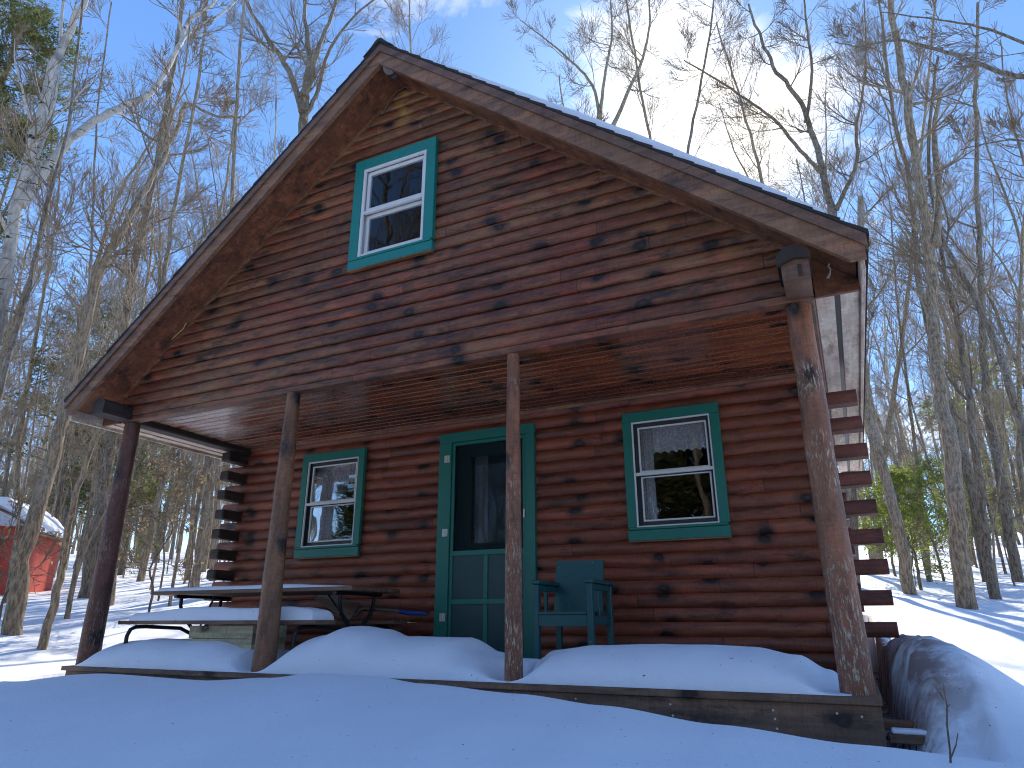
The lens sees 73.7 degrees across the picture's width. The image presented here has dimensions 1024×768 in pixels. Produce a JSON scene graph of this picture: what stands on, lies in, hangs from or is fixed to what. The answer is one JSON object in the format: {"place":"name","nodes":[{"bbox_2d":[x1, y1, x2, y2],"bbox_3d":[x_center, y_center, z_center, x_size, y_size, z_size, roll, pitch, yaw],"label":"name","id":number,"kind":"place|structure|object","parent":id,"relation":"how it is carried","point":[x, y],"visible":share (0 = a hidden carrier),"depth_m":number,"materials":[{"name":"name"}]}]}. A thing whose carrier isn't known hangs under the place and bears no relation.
{"place":"outdoors","nodes":[
{"label":"outdoors","id":0,"kind":"place"},
{"bbox_2d":[0,532,1023,767],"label":"snow ground","id":1,"kind":"structure","parent":0,"point":[52,715],"depth_m":3.20,"materials":[{"name":"snow"}]},
{"bbox_2d":[0,385,41,462],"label":"bare sapling","id":2,"kind":"object","parent":1,"relation":"on","point":[18,407],"visible":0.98,"depth_m":12.73,"materials":[{"name":"brown plant"}]},
{"bbox_2d":[0,377,59,455],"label":"bare sapling","id":3,"kind":"object","parent":1,"relation":"on","point":[21,426],"visible":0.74,"depth_m":16.30,"materials":[{"name":"brown plant"}]},
{"bbox_2d":[0,0,68,304],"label":"bare tree","id":4,"kind":"object","parent":1,"relation":"on","point":[22,283],"visible":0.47,"depth_m":15.43,"materials":[{"name":"brown plant"}]},
{"bbox_2d":[0,157,70,496],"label":"bare tree","id":5,"kind":"object","parent":1,"relation":"on","point":[24,380],"visible":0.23,"depth_m":24.12,"materials":[{"name":"brown wood"}]},
{"bbox_2d":[0,508,71,594],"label":"red shed","id":6,"kind":"structure","parent":1,"relation":"on","point":[37,556],"depth_m":14.09,"materials":[{"name":"paint"}]},
{"bbox_2d":[0,497,70,537],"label":"roof snow","id":7,"kind":"structure","parent":6,"relation":"on","point":[51,524],"depth_m":13.67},
{"bbox_2d":[0,487,76,619],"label":"beech sapling","id":8,"kind":"object","parent":1,"relation":"on","point":[3,539],"visible":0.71,"depth_m":9.05,"materials":[{"name":"brown plant"}]},
{"bbox_2d":[0,177,78,400],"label":"bare tree","id":9,"kind":"object","parent":1,"relation":"on","point":[13,303],"visible":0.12,"depth_m":37.29,"materials":[{"name":"brown plant"}]},
{"bbox_2d":[0,196,89,603],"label":"bare sapling","id":10,"kind":"object","parent":1,"relation":"on","point":[51,263],"visible":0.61,"depth_m":13.58,"materials":[{"name":"grey plant"}]},
{"bbox_2d":[0,0,92,253],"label":"pine tree","id":11,"kind":"object","parent":1,"relation":"on","point":[39,19],"visible":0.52,"depth_m":16.47,"materials":[{"name":"green plant"}]},
{"bbox_2d":[0,30,107,207],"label":"bare tree","id":12,"kind":"object","parent":1,"relation":"on","point":[100,37],"visible":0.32,"depth_m":22.37,"materials":[{"name":"brown plant"}]},
{"bbox_2d":[21,322,98,516],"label":"bare sapling","id":13,"kind":"object","parent":1,"relation":"on","point":[72,344],"visible":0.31,"depth_m":15.75,"materials":[{"name":"brown plant"}]},
{"bbox_2d":[0,294,120,524],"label":"pine tree","id":14,"kind":"object","parent":1,"relation":"on","point":[38,363],"visible":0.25,"depth_m":22.65,"materials":[{"name":"green plant"}]},
{"bbox_2d":[0,0,124,403],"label":"bare tree","id":15,"kind":"object","parent":1,"relation":"on","point":[5,369],"visible":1,"depth_m":8.67,"materials":[{"name":"brown plant"}]},
{"bbox_2d":[9,93,117,500],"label":"bare tree","id":16,"kind":"object","parent":1,"relation":"on","point":[17,481],"visible":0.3,"depth_m":22.78,"materials":[{"name":"brown plant"}]},
{"bbox_2d":[19,338,112,555],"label":"bare sapling","id":17,"kind":"object","parent":1,"relation":"on","point":[72,425],"visible":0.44,"depth_m":16.28,"materials":[{"name":"grey plant"}]},
{"bbox_2d":[0,33,149,367],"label":"bare tree","id":18,"kind":"object","parent":1,"relation":"on","point":[18,308],"visible":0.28,"depth_m":21.50,"materials":[{"name":"grey plant"}]},
{"bbox_2d":[14,0,151,618],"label":"bare tree","id":19,"kind":"object","parent":1,"relation":"on","point":[77,562],"visible":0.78,"depth_m":10.69,"materials":[{"name":"brown plant"}]},
{"bbox_2d":[63,352,121,553],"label":"beech sapling","id":20,"kind":"object","parent":1,"relation":"on","point":[79,442],"visible":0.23,"depth_m":12.09,"materials":[{"name":"brown plant"}]},
{"bbox_2d":[36,205,170,649],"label":"bare tree","id":21,"kind":"object","parent":1,"relation":"on","point":[50,614],"visible":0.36,"depth_m":8.01,"materials":[{"name":"grey plant"}]},
{"bbox_2d":[47,256,166,520],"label":"bare sapling","id":22,"kind":"object","parent":1,"relation":"on","point":[92,362],"visible":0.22,"depth_m":13.13,"materials":[{"name":"grey plant"}]},
{"bbox_2d":[9,21,219,516],"bbox_3d":[-11.952,-3.267,20.025,5.480,17.913,4.944,14,-24,-35],"label":"bare tree","id":23,"kind":"object","parent":1,"relation":"on","point":[96,261],"visible":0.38,"depth_m":20.91,"materials":[{"name":"grey plant"}]},
{"bbox_2d":[30,410,199,575],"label":"pine tree","id":24,"kind":"object","parent":1,"relation":"on","point":[149,495],"visible":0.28,"depth_m":18.76,"materials":[{"name":"green plant"}]},
{"bbox_2d":[0,0,239,344],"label":"birch tree","id":25,"kind":"object","parent":1,"relation":"on","point":[45,106],"visible":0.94,"depth_m":10.48,"materials":[{"name":"white plant"}]},
{"bbox_2d":[1,0,245,635],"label":"bare tree","id":26,"kind":"object","parent":1,"relation":"on","point":[14,612],"visible":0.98,"depth_m":9.10,"materials":[{"name":"grey plant"}]},
{"bbox_2d":[54,93,199,520],"bbox_3d":[-10.790,-2.409,19.167,4.029,16.257,2.794,-8,-21,22],"label":"bare tree","id":27,"kind":"object","parent":1,"relation":"on","point":[58,505],"visible":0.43,"depth_m":19.64,"materials":[{"name":"brown plant"}]},
{"bbox_2d":[43,108,216,577],"bbox_3d":[-11.805,-1.946,20.856,3.754,15.750,2.694,-3,-19,9],"label":"bare tree","id":28,"kind":"object","parent":1,"relation":"on","point":[65,514],"visible":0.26,"depth_m":21.24,"materials":[{"name":"brown wood"}]},
{"bbox_2d":[44,0,231,597],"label":"bare tree","id":29,"kind":"object","parent":1,"relation":"on","point":[89,563],"visible":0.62,"depth_m":14.23,"materials":[{"name":"brown plant"}]},
{"bbox_2d":[89,119,197,574],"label":"bare tree","id":30,"kind":"object","parent":1,"relation":"on","point":[134,478],"visible":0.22,"depth_m":24.96,"materials":[{"name":"brown plant"}]},
{"bbox_2d":[49,0,250,605],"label":"bare tree","id":31,"kind":"object","parent":1,"relation":"on","point":[164,277],"visible":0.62,"depth_m":13.71,"materials":[{"name":"grey plant"}]},
{"bbox_2d":[101,468,210,611],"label":"beech sapling","id":32,"kind":"object","parent":1,"relation":"on","point":[164,478],"visible":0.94,"depth_m":10.29,"materials":[{"name":"brown plant"}]},
{"bbox_2d":[100,102,240,581],"bbox_3d":[-9.418,-1.773,20.315,4.700,15.363,4.240,6,-20,-18],"label":"bare tree","id":33,"kind":"object","parent":1,"relation":"on","point":[141,575],"visible":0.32,"depth_m":18.62,"materials":[{"name":"grey plant"}]},
{"bbox_2d":[125,447,222,600],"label":"beech sapling","id":34,"kind":"object","parent":1,"relation":"on","point":[170,463],"visible":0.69,"depth_m":12.39,"materials":[{"name":"brown plant"}]},
{"bbox_2d":[74,0,288,586],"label":"bare tree","id":35,"kind":"object","parent":1,"relation":"on","point":[200,546],"visible":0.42,"depth_m":15.47,"materials":[{"name":"grey plant"}]},
{"bbox_2d":[154,455,239,586],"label":"beech sapling","id":36,"kind":"object","parent":1,"relation":"on","point":[160,518],"visible":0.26,"depth_m":13.66,"materials":[{"name":"brown plant"}]},
{"bbox_2d":[168,196,236,605],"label":"bare sapling","id":37,"kind":"object","parent":1,"relation":"on","point":[179,546],"visible":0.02,"depth_m":11.58,"materials":[{"name":"grey plant"}]},
{"bbox_2d":[172,110,245,579],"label":"bare tree","id":38,"kind":"object","parent":1,"relation":"on","point":[203,470],"visible":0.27,"depth_m":19.67,"materials":[{"name":"brown plant"}]},
{"bbox_2d":[140,22,291,580],"bbox_3d":[-8.343,-3.494,18.563,4.068,17.606,3.599,-16,-25,38],"label":"bare tree","id":39,"kind":"object","parent":1,"relation":"on","point":[216,522],"visible":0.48,"depth_m":19.73,"materials":[{"name":"grey plant"}]},
{"bbox_2d":[188,161,256,571],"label":"bare tree","id":40,"kind":"object","parent":1,"relation":"on","point":[207,543],"visible":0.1,"depth_m":21.79,"materials":[{"name":"grey plant"}]},
{"bbox_2d":[219,1,319,216],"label":"bare tree","id":41,"kind":"object","parent":1,"relation":"on","point":[280,143],"visible":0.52,"depth_m":17.63,"materials":[{"name":"brown wood"}]},
{"bbox_2d":[224,0,415,133],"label":"forked tree","id":42,"kind":"object","parent":1,"relation":"on","point":[305,108],"visible":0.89,"depth_m":19.58,"materials":[{"name":"brown plant"}]},
{"bbox_2d":[365,0,458,65],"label":"bare tree","id":43,"kind":"object","parent":1,"relation":"on","point":[397,6],"visible":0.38,"depth_m":27.96,"materials":[{"name":"grey plant"}]},
{"bbox_2d":[61,38,899,746],"bbox_3d":[0.138,0.591,7.678,6.890,5.840,6.080,-9,-21,24],"label":"log cabin","id":44,"kind":"object","parent":1,"relation":"on","point":[453,352],"visible":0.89,"depth_m":5.64,"materials":[{"name":"brown"}]},
{"bbox_2d":[75,638,288,672],"bbox_3d":[-2.568,2.347,5.996,1.970,0.218,1.265,-9,-21,24],"label":"snow drift","id":45,"kind":"object","parent":44,"relation":"on","point":[176,654],"visible":0.69,"depth_m":5.48,"materials":[{"name":"snow"}]},
{"bbox_2d":[188,625,286,649],"bbox_3d":[-2.325,2.200,5.763,0.720,0.306,0.380,-9,-21,24],"label":"wooden box","id":46,"kind":"object","parent":44,"relation":"on","point":[243,636],"visible":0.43,"depth_m":5.63,"materials":[{"name":"grey wood"}]},
{"bbox_2d":[118,586,406,649],"bbox_3d":[-2.299,2.201,6.201,2.390,0.636,1.293,-9,-21,24],"label":"picnic table","id":47,"kind":"object","parent":44,"relation":"on","point":[228,594],"visible":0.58,"depth_m":6.04,"materials":[{"name":"brown wood"}]},
{"bbox_2d":[129,606,333,620],"bbox_3d":[-2.409,1.938,5.768,2.080,0.110,0.258,-9,-21,24],"label":"snow cover","id":48,"kind":"object","parent":47,"relation":"on","point":[228,613],"visible":0.88,"depth_m":5.62,"materials":[{"name":"snow"}]},
{"bbox_2d":[158,584,343,590],"bbox_3d":[-2.301,1.923,6.429,2.180,0.039,0.648,-9,-21,24],"label":"snow cover","id":49,"kind":"object","parent":47,"relation":"on","point":[226,587],"visible":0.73,"depth_m":6.22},
{"bbox_2d":[314,595,428,619],"bbox_3d":[-1.322,2.064,6.396,1.289,0.283,0.116,-10,-21,25],"label":"snow shovel","id":50,"kind":"object","parent":47,"relation":"on","point":[349,608],"visible":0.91,"depth_m":6.49,"materials":[{"name":"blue plastic"}]},
{"bbox_2d":[294,447,366,559],"bbox_3d":[-1.877,1.269,7.205,0.827,1.109,0.171,-9,-21,24],"label":"window","id":51,"kind":"structure","parent":44,"relation":"in","point":[317,501],"depth_m":7.24,"materials":[{"name":"teal paint"}]},
{"bbox_2d":[347,136,438,273],"bbox_3d":[-1.006,-1.529,5.934,0.853,1.114,0.158,-9,-21,24],"label":"window","id":52,"kind":"structure","parent":44,"relation":"in","point":[408,174],"depth_m":5.90,"materials":[{"name":"teal paint"}]},
{"bbox_2d":[248,626,539,682],"bbox_3d":[-0.715,2.003,5.174,2.120,0.322,1.265,-9,-21,24],"label":"snow drift","id":53,"kind":"object","parent":44,"relation":"on","point":[369,651],"visible":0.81,"depth_m":4.66,"materials":[{"name":"snow"}]},
{"bbox_2d":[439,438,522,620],"bbox_3d":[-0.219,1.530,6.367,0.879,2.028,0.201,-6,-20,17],"label":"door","id":54,"kind":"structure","parent":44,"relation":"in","point":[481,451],"depth_m":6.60,"materials":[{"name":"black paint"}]},
{"bbox_2d":[447,434,526,657],"bbox_3d":[-0.230,1.471,6.246,0.788,2.000,0.052,-9,-21,24],"label":"screen door","id":55,"kind":"structure","parent":44,"relation":"in","point":[476,601],"depth_m":6.16,"materials":[{"name":"teal paint"}]},
{"bbox_2d":[531,560,614,658],"bbox_3d":[0.472,1.752,5.215,0.494,0.816,0.508,-9,-21,24],"label":"armchair","id":56,"kind":"object","parent":44,"relation":"on","point":[578,588],"visible":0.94,"depth_m":5.29,"materials":[{"name":"teal paint"}]},
{"bbox_2d":[442,64,824,212],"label":"roof snow","id":57,"kind":"structure","parent":44,"relation":"on","point":[674,151],"depth_m":4.57,"materials":[{"name":"snow"}]},
{"bbox_2d":[622,402,731,542],"bbox_3d":[1.369,0.752,5.734,0.823,1.109,0.171,-9,-21,24],"label":"window","id":58,"kind":"structure","parent":44,"relation":"in","point":[644,525],"depth_m":5.75,"materials":[{"name":"teal paint"}]},
{"bbox_2d":[508,644,851,695],"bbox_3d":[1.079,1.747,4.292,1.890,0.220,1.165,-9,-21,24],"label":"snow drift","id":59,"kind":"object","parent":44,"relation":"on","point":[713,668],"visible":0.94,"depth_m":3.82,"materials":[{"name":"snow"}]},
{"bbox_2d":[0,342,1023,551],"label":"distant woods","id":60,"kind":"object","parent":1,"relation":"on","point":[167,545],"visible":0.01,"depth_m":57.55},
{"bbox_2d":[524,22,602,117],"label":"bare tree","id":61,"kind":"object","parent":1,"relation":"on","point":[585,100],"visible":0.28,"depth_m":21.18,"materials":[{"name":"grey plant"}]},
{"bbox_2d":[499,0,676,125],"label":"forked tree","id":62,"kind":"object","parent":1,"relation":"on","point":[599,107],"visible":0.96,"depth_m":22.26,"materials":[{"name":"grey plant"}]},
{"bbox_2d":[601,0,668,138],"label":"bare tree","id":63,"kind":"object","parent":1,"relation":"on","point":[643,104],"visible":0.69,"depth_m":23.73,"materials":[{"name":"grey plant"}]},
{"bbox_2d":[678,0,749,156],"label":"bare tree","id":64,"kind":"object","parent":1,"relation":"on","point":[697,102],"visible":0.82,"depth_m":22.82,"materials":[{"name":"brown plant"}]},
{"bbox_2d":[676,0,852,491],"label":"bare tree","id":65,"kind":"object","parent":1,"relation":"on","point":[758,166],"visible":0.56,"depth_m":21.82,"materials":[{"name":"grey plant"}]},
{"bbox_2d":[656,0,916,584],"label":"forked tree","id":66,"kind":"object","parent":1,"relation":"on","point":[833,209],"visible":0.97,"depth_m":15.40,"materials":[{"name":"brown plant"}]},
{"bbox_2d":[700,92,875,558],"bbox_3d":[10.208,-3.601,25.751,4.681,21.241,5.177,14,-24,-35],"label":"bare tree","id":67,"kind":"object","parent":1,"relation":"on","point":[872,556],"visible":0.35,"depth_m":28.65,"materials":[{"name":"grey plant"}]},
{"bbox_2d":[757,115,897,472],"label":"bare tree","id":68,"kind":"object","parent":1,"relation":"on","point":[782,188],"visible":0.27,"depth_m":28.84,"materials":[{"name":"brown plant"}]},
{"bbox_2d":[774,74,932,581],"bbox_3d":[8.207,-1.871,16.800,3.203,13.646,3.295,7,-20,-18],"label":"bare tree","id":69,"kind":"object","parent":1,"relation":"on","point":[875,414],"visible":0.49,"depth_m":17.01,"materials":[{"name":"grey plant"}]},
{"bbox_2d":[837,118,929,561],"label":"bare tree","id":70,"kind":"object","parent":1,"relation":"on","point":[905,363],"visible":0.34,"depth_m":20.44,"materials":[{"name":"brown plant"}]},
{"bbox_2d":[848,208,920,547],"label":"bare tree","id":71,"kind":"object","parent":1,"relation":"on","point":[887,375],"visible":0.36,"depth_m":33.62,"materials":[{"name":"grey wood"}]},
{"bbox_2d":[857,174,917,595],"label":"bare tree","id":72,"kind":"object","parent":1,"relation":"on","point":[907,583],"visible":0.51,"depth_m":12.74,"materials":[{"name":"grey plant"}]},
{"bbox_2d":[857,476,932,576],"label":"hemlock sapling","id":73,"kind":"object","parent":1,"relation":"on","point":[865,525],"visible":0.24,"depth_m":16.73,"materials":[{"name":"green plant"}]},
{"bbox_2d":[864,352,931,527],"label":"bare sapling","id":74,"kind":"object","parent":1,"relation":"on","point":[878,392],"visible":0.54,"depth_m":24.27,"materials":[{"name":"grey plant"}]},
{"bbox_2d":[867,284,931,542],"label":"bare tree","id":75,"kind":"object","parent":1,"relation":"on","point":[897,419],"visible":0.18,"depth_m":42.99,"materials":[{"name":"grey plant"}]},
{"bbox_2d":[809,0,991,581],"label":"bare tree","id":76,"kind":"object","parent":1,"relation":"on","point":[968,476],"visible":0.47,"depth_m":17.30,"materials":[{"name":"brown plant"}]},
{"bbox_2d":[858,463,951,589],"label":"hemlock sapling","id":77,"kind":"object","parent":1,"relation":"on","point":[902,477],"visible":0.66,"depth_m":13.25,"materials":[{"name":"green plant"}]},
{"bbox_2d":[883,719,926,744],"bbox_3d":[2.027,1.730,3.391,0.360,0.080,0.250,-9,-21,24],"label":"plank pile","id":78,"kind":"object","parent":1,"relation":"on","point":[904,732],"visible":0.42,"depth_m":3.33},
{"bbox_2d":[814,0,1005,609],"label":"bare tree","id":79,"kind":"object","parent":1,"relation":"on","point":[958,535],"visible":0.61,"depth_m":12.19,"materials":[{"name":"grey plant"}]},
{"bbox_2d":[867,257,953,532],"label":"bare tree","id":80,"kind":"object","parent":1,"relation":"on","point":[911,344],"visible":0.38,"depth_m":28.57,"materials":[{"name":"brown plant"}]},
{"bbox_2d":[868,2,971,558],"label":"bare tree","id":81,"kind":"object","parent":1,"relation":"on","point":[898,355],"visible":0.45,"depth_m":20.61,"materials":[{"name":"grey plant"}]},
{"bbox_2d":[819,0,1023,152],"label":"bare tree","id":82,"kind":"object","parent":1,"relation":"on","point":[970,61],"visible":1,"depth_m":10.62,"materials":[{"name":"brown plant"}]},
{"bbox_2d":[833,153,1017,465],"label":"bare tree","id":83,"kind":"object","parent":1,"relation":"on","point":[943,322],"visible":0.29,"depth_m":23.08,"materials":[{"name":"grey plant"}]},
{"bbox_2d":[849,85,1004,547],"bbox_3d":[19.300,-4.649,30.230,4.532,24.026,5.921,0,-19,-1],"label":"bare tree","id":84,"kind":"object","parent":1,"relation":"on","point":[987,469],"visible":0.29,"depth_m":31.46,"materials":[{"name":"brown plant"}]},
{"bbox_2d":[870,450,986,580],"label":"hemlock sapling","id":85,"kind":"object","parent":1,"relation":"on","point":[936,477],"visible":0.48,"depth_m":15.80,"materials":[{"name":"green plant"}]},
{"bbox_2d":[876,379,982,505],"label":"bare sapling","id":86,"kind":"object","parent":1,"relation":"on","point":[896,406],"visible":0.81,"depth_m":17.47,"materials":[{"name":"grey plant"}]},
{"bbox_2d":[871,145,1023,388],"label":"bare tree","id":87,"kind":"object","parent":1,"relation":"on","point":[987,295],"visible":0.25,"depth_m":22.34,"materials":[{"name":"brown plant"}]},
{"bbox_2d":[887,157,1014,599],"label":"bare tree","id":88,"kind":"object","parent":1,"relation":"on","point":[987,559],"visible":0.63,"depth_m":12.60,"materials":[{"name":"brown plant"}]},
{"bbox_2d":[881,37,1023,465],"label":"bare tree","id":89,"kind":"object","parent":1,"relation":"on","point":[1018,416],"visible":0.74,"depth_m":12.43,"materials":[{"name":"brown plant"}]},
{"bbox_2d":[897,208,1013,564],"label":"bare tree","id":90,"kind":"object","parent":1,"relation":"on","point":[965,439],"visible":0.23,"depth_m":20.91,"materials":[{"name":"grey plant"}]},
{"bbox_2d":[898,0,1023,581],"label":"bare tree","id":91,"kind":"object","parent":1,"relation":"on","point":[1014,559],"visible":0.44,"depth_m":16.52,"materials":[{"name":"brown plant"}]},
{"bbox_2d":[918,281,1003,565],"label":"bare sapling","id":92,"kind":"object","parent":1,"relation":"on","point":[948,336],"visible":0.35,"depth_m":20.20,"materials":[{"name":"grey plant"}]},
{"bbox_2d":[902,333,1023,573],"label":"tree","id":93,"kind":"object","parent":1,"relation":"on","point":[926,405],"visible":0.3,"depth_m":17.46,"materials":[{"name":"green plant"}]},
{"bbox_2d":[929,293,1023,590],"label":"bare sapling","id":94,"kind":"object","parent":1,"relation":"on","point":[1015,324],"visible":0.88,"depth_m":13.06,"materials":[{"name":"grey plant"}]},
{"bbox_2d":[933,161,1023,353],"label":"bare tree","id":95,"kind":"object","parent":1,"relation":"on","point":[1007,270],"visible":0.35,"depth_m":24.09,"materials":[{"name":"grey plant"}]},
{"bbox_2d":[933,457,1023,567],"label":"hemlock sapling","id":96,"kind":"object","parent":1,"relation":"on","point":[972,541],"visible":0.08,"depth_m":18.49,"materials":[{"name":"green plant"}]},
{"bbox_2d":[935,12,1023,299],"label":"bare tree","id":97,"kind":"object","parent":1,"relation":"on","point":[1019,148],"visible":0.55,"depth_m":26.93,"materials":[{"name":"brown plant"}]},
{"bbox_2d":[940,54,1023,511],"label":"bare tree","id":98,"kind":"object","parent":1,"relation":"on","point":[1019,467],"visible":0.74,"depth_m":17.20,"materials":[{"name":"grey plant"}]},
{"bbox_2d":[940,85,1023,307],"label":"bare tree","id":99,"kind":"object","parent":1,"relation":"on","point":[1003,189],"visible":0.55,"depth_m":30.05,"materials":[{"name":"brown plant"}]},
{"bbox_2d":[941,263,1023,482],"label":"bare sapling","id":100,"kind":"object","parent":1,"relation":"on","point":[947,333],"visible":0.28,"depth_m":19.92,"materials":[{"name":"grey plant"}]},
{"bbox_2d":[941,193,1023,542],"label":"bare tree","id":101,"kind":"object","parent":1,"relation":"on","point":[1000,433],"visible":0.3,"depth_m":34.06,"materials":[{"name":"brown plant"}]},
{"bbox_2d":[942,142,1023,547],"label":"bare tree","id":102,"kind":"object","parent":1,"relation":"on","point":[1006,445],"visible":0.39,"depth_m":26.55,"materials":[{"name":"brown plant"}]},
{"bbox_2d":[968,476,1023,585],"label":"beech sapling","id":103,"kind":"object","parent":1,"relation":"on","point":[1002,498],"visible":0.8,"depth_m":13.80,"materials":[{"name":"brown plant"}]},
{"bbox_2d":[0,0,1023,550],"label":"sky","id":104,"kind":"structure","parent":0,"point":[485,46],"materials":[{"name":"blue"}]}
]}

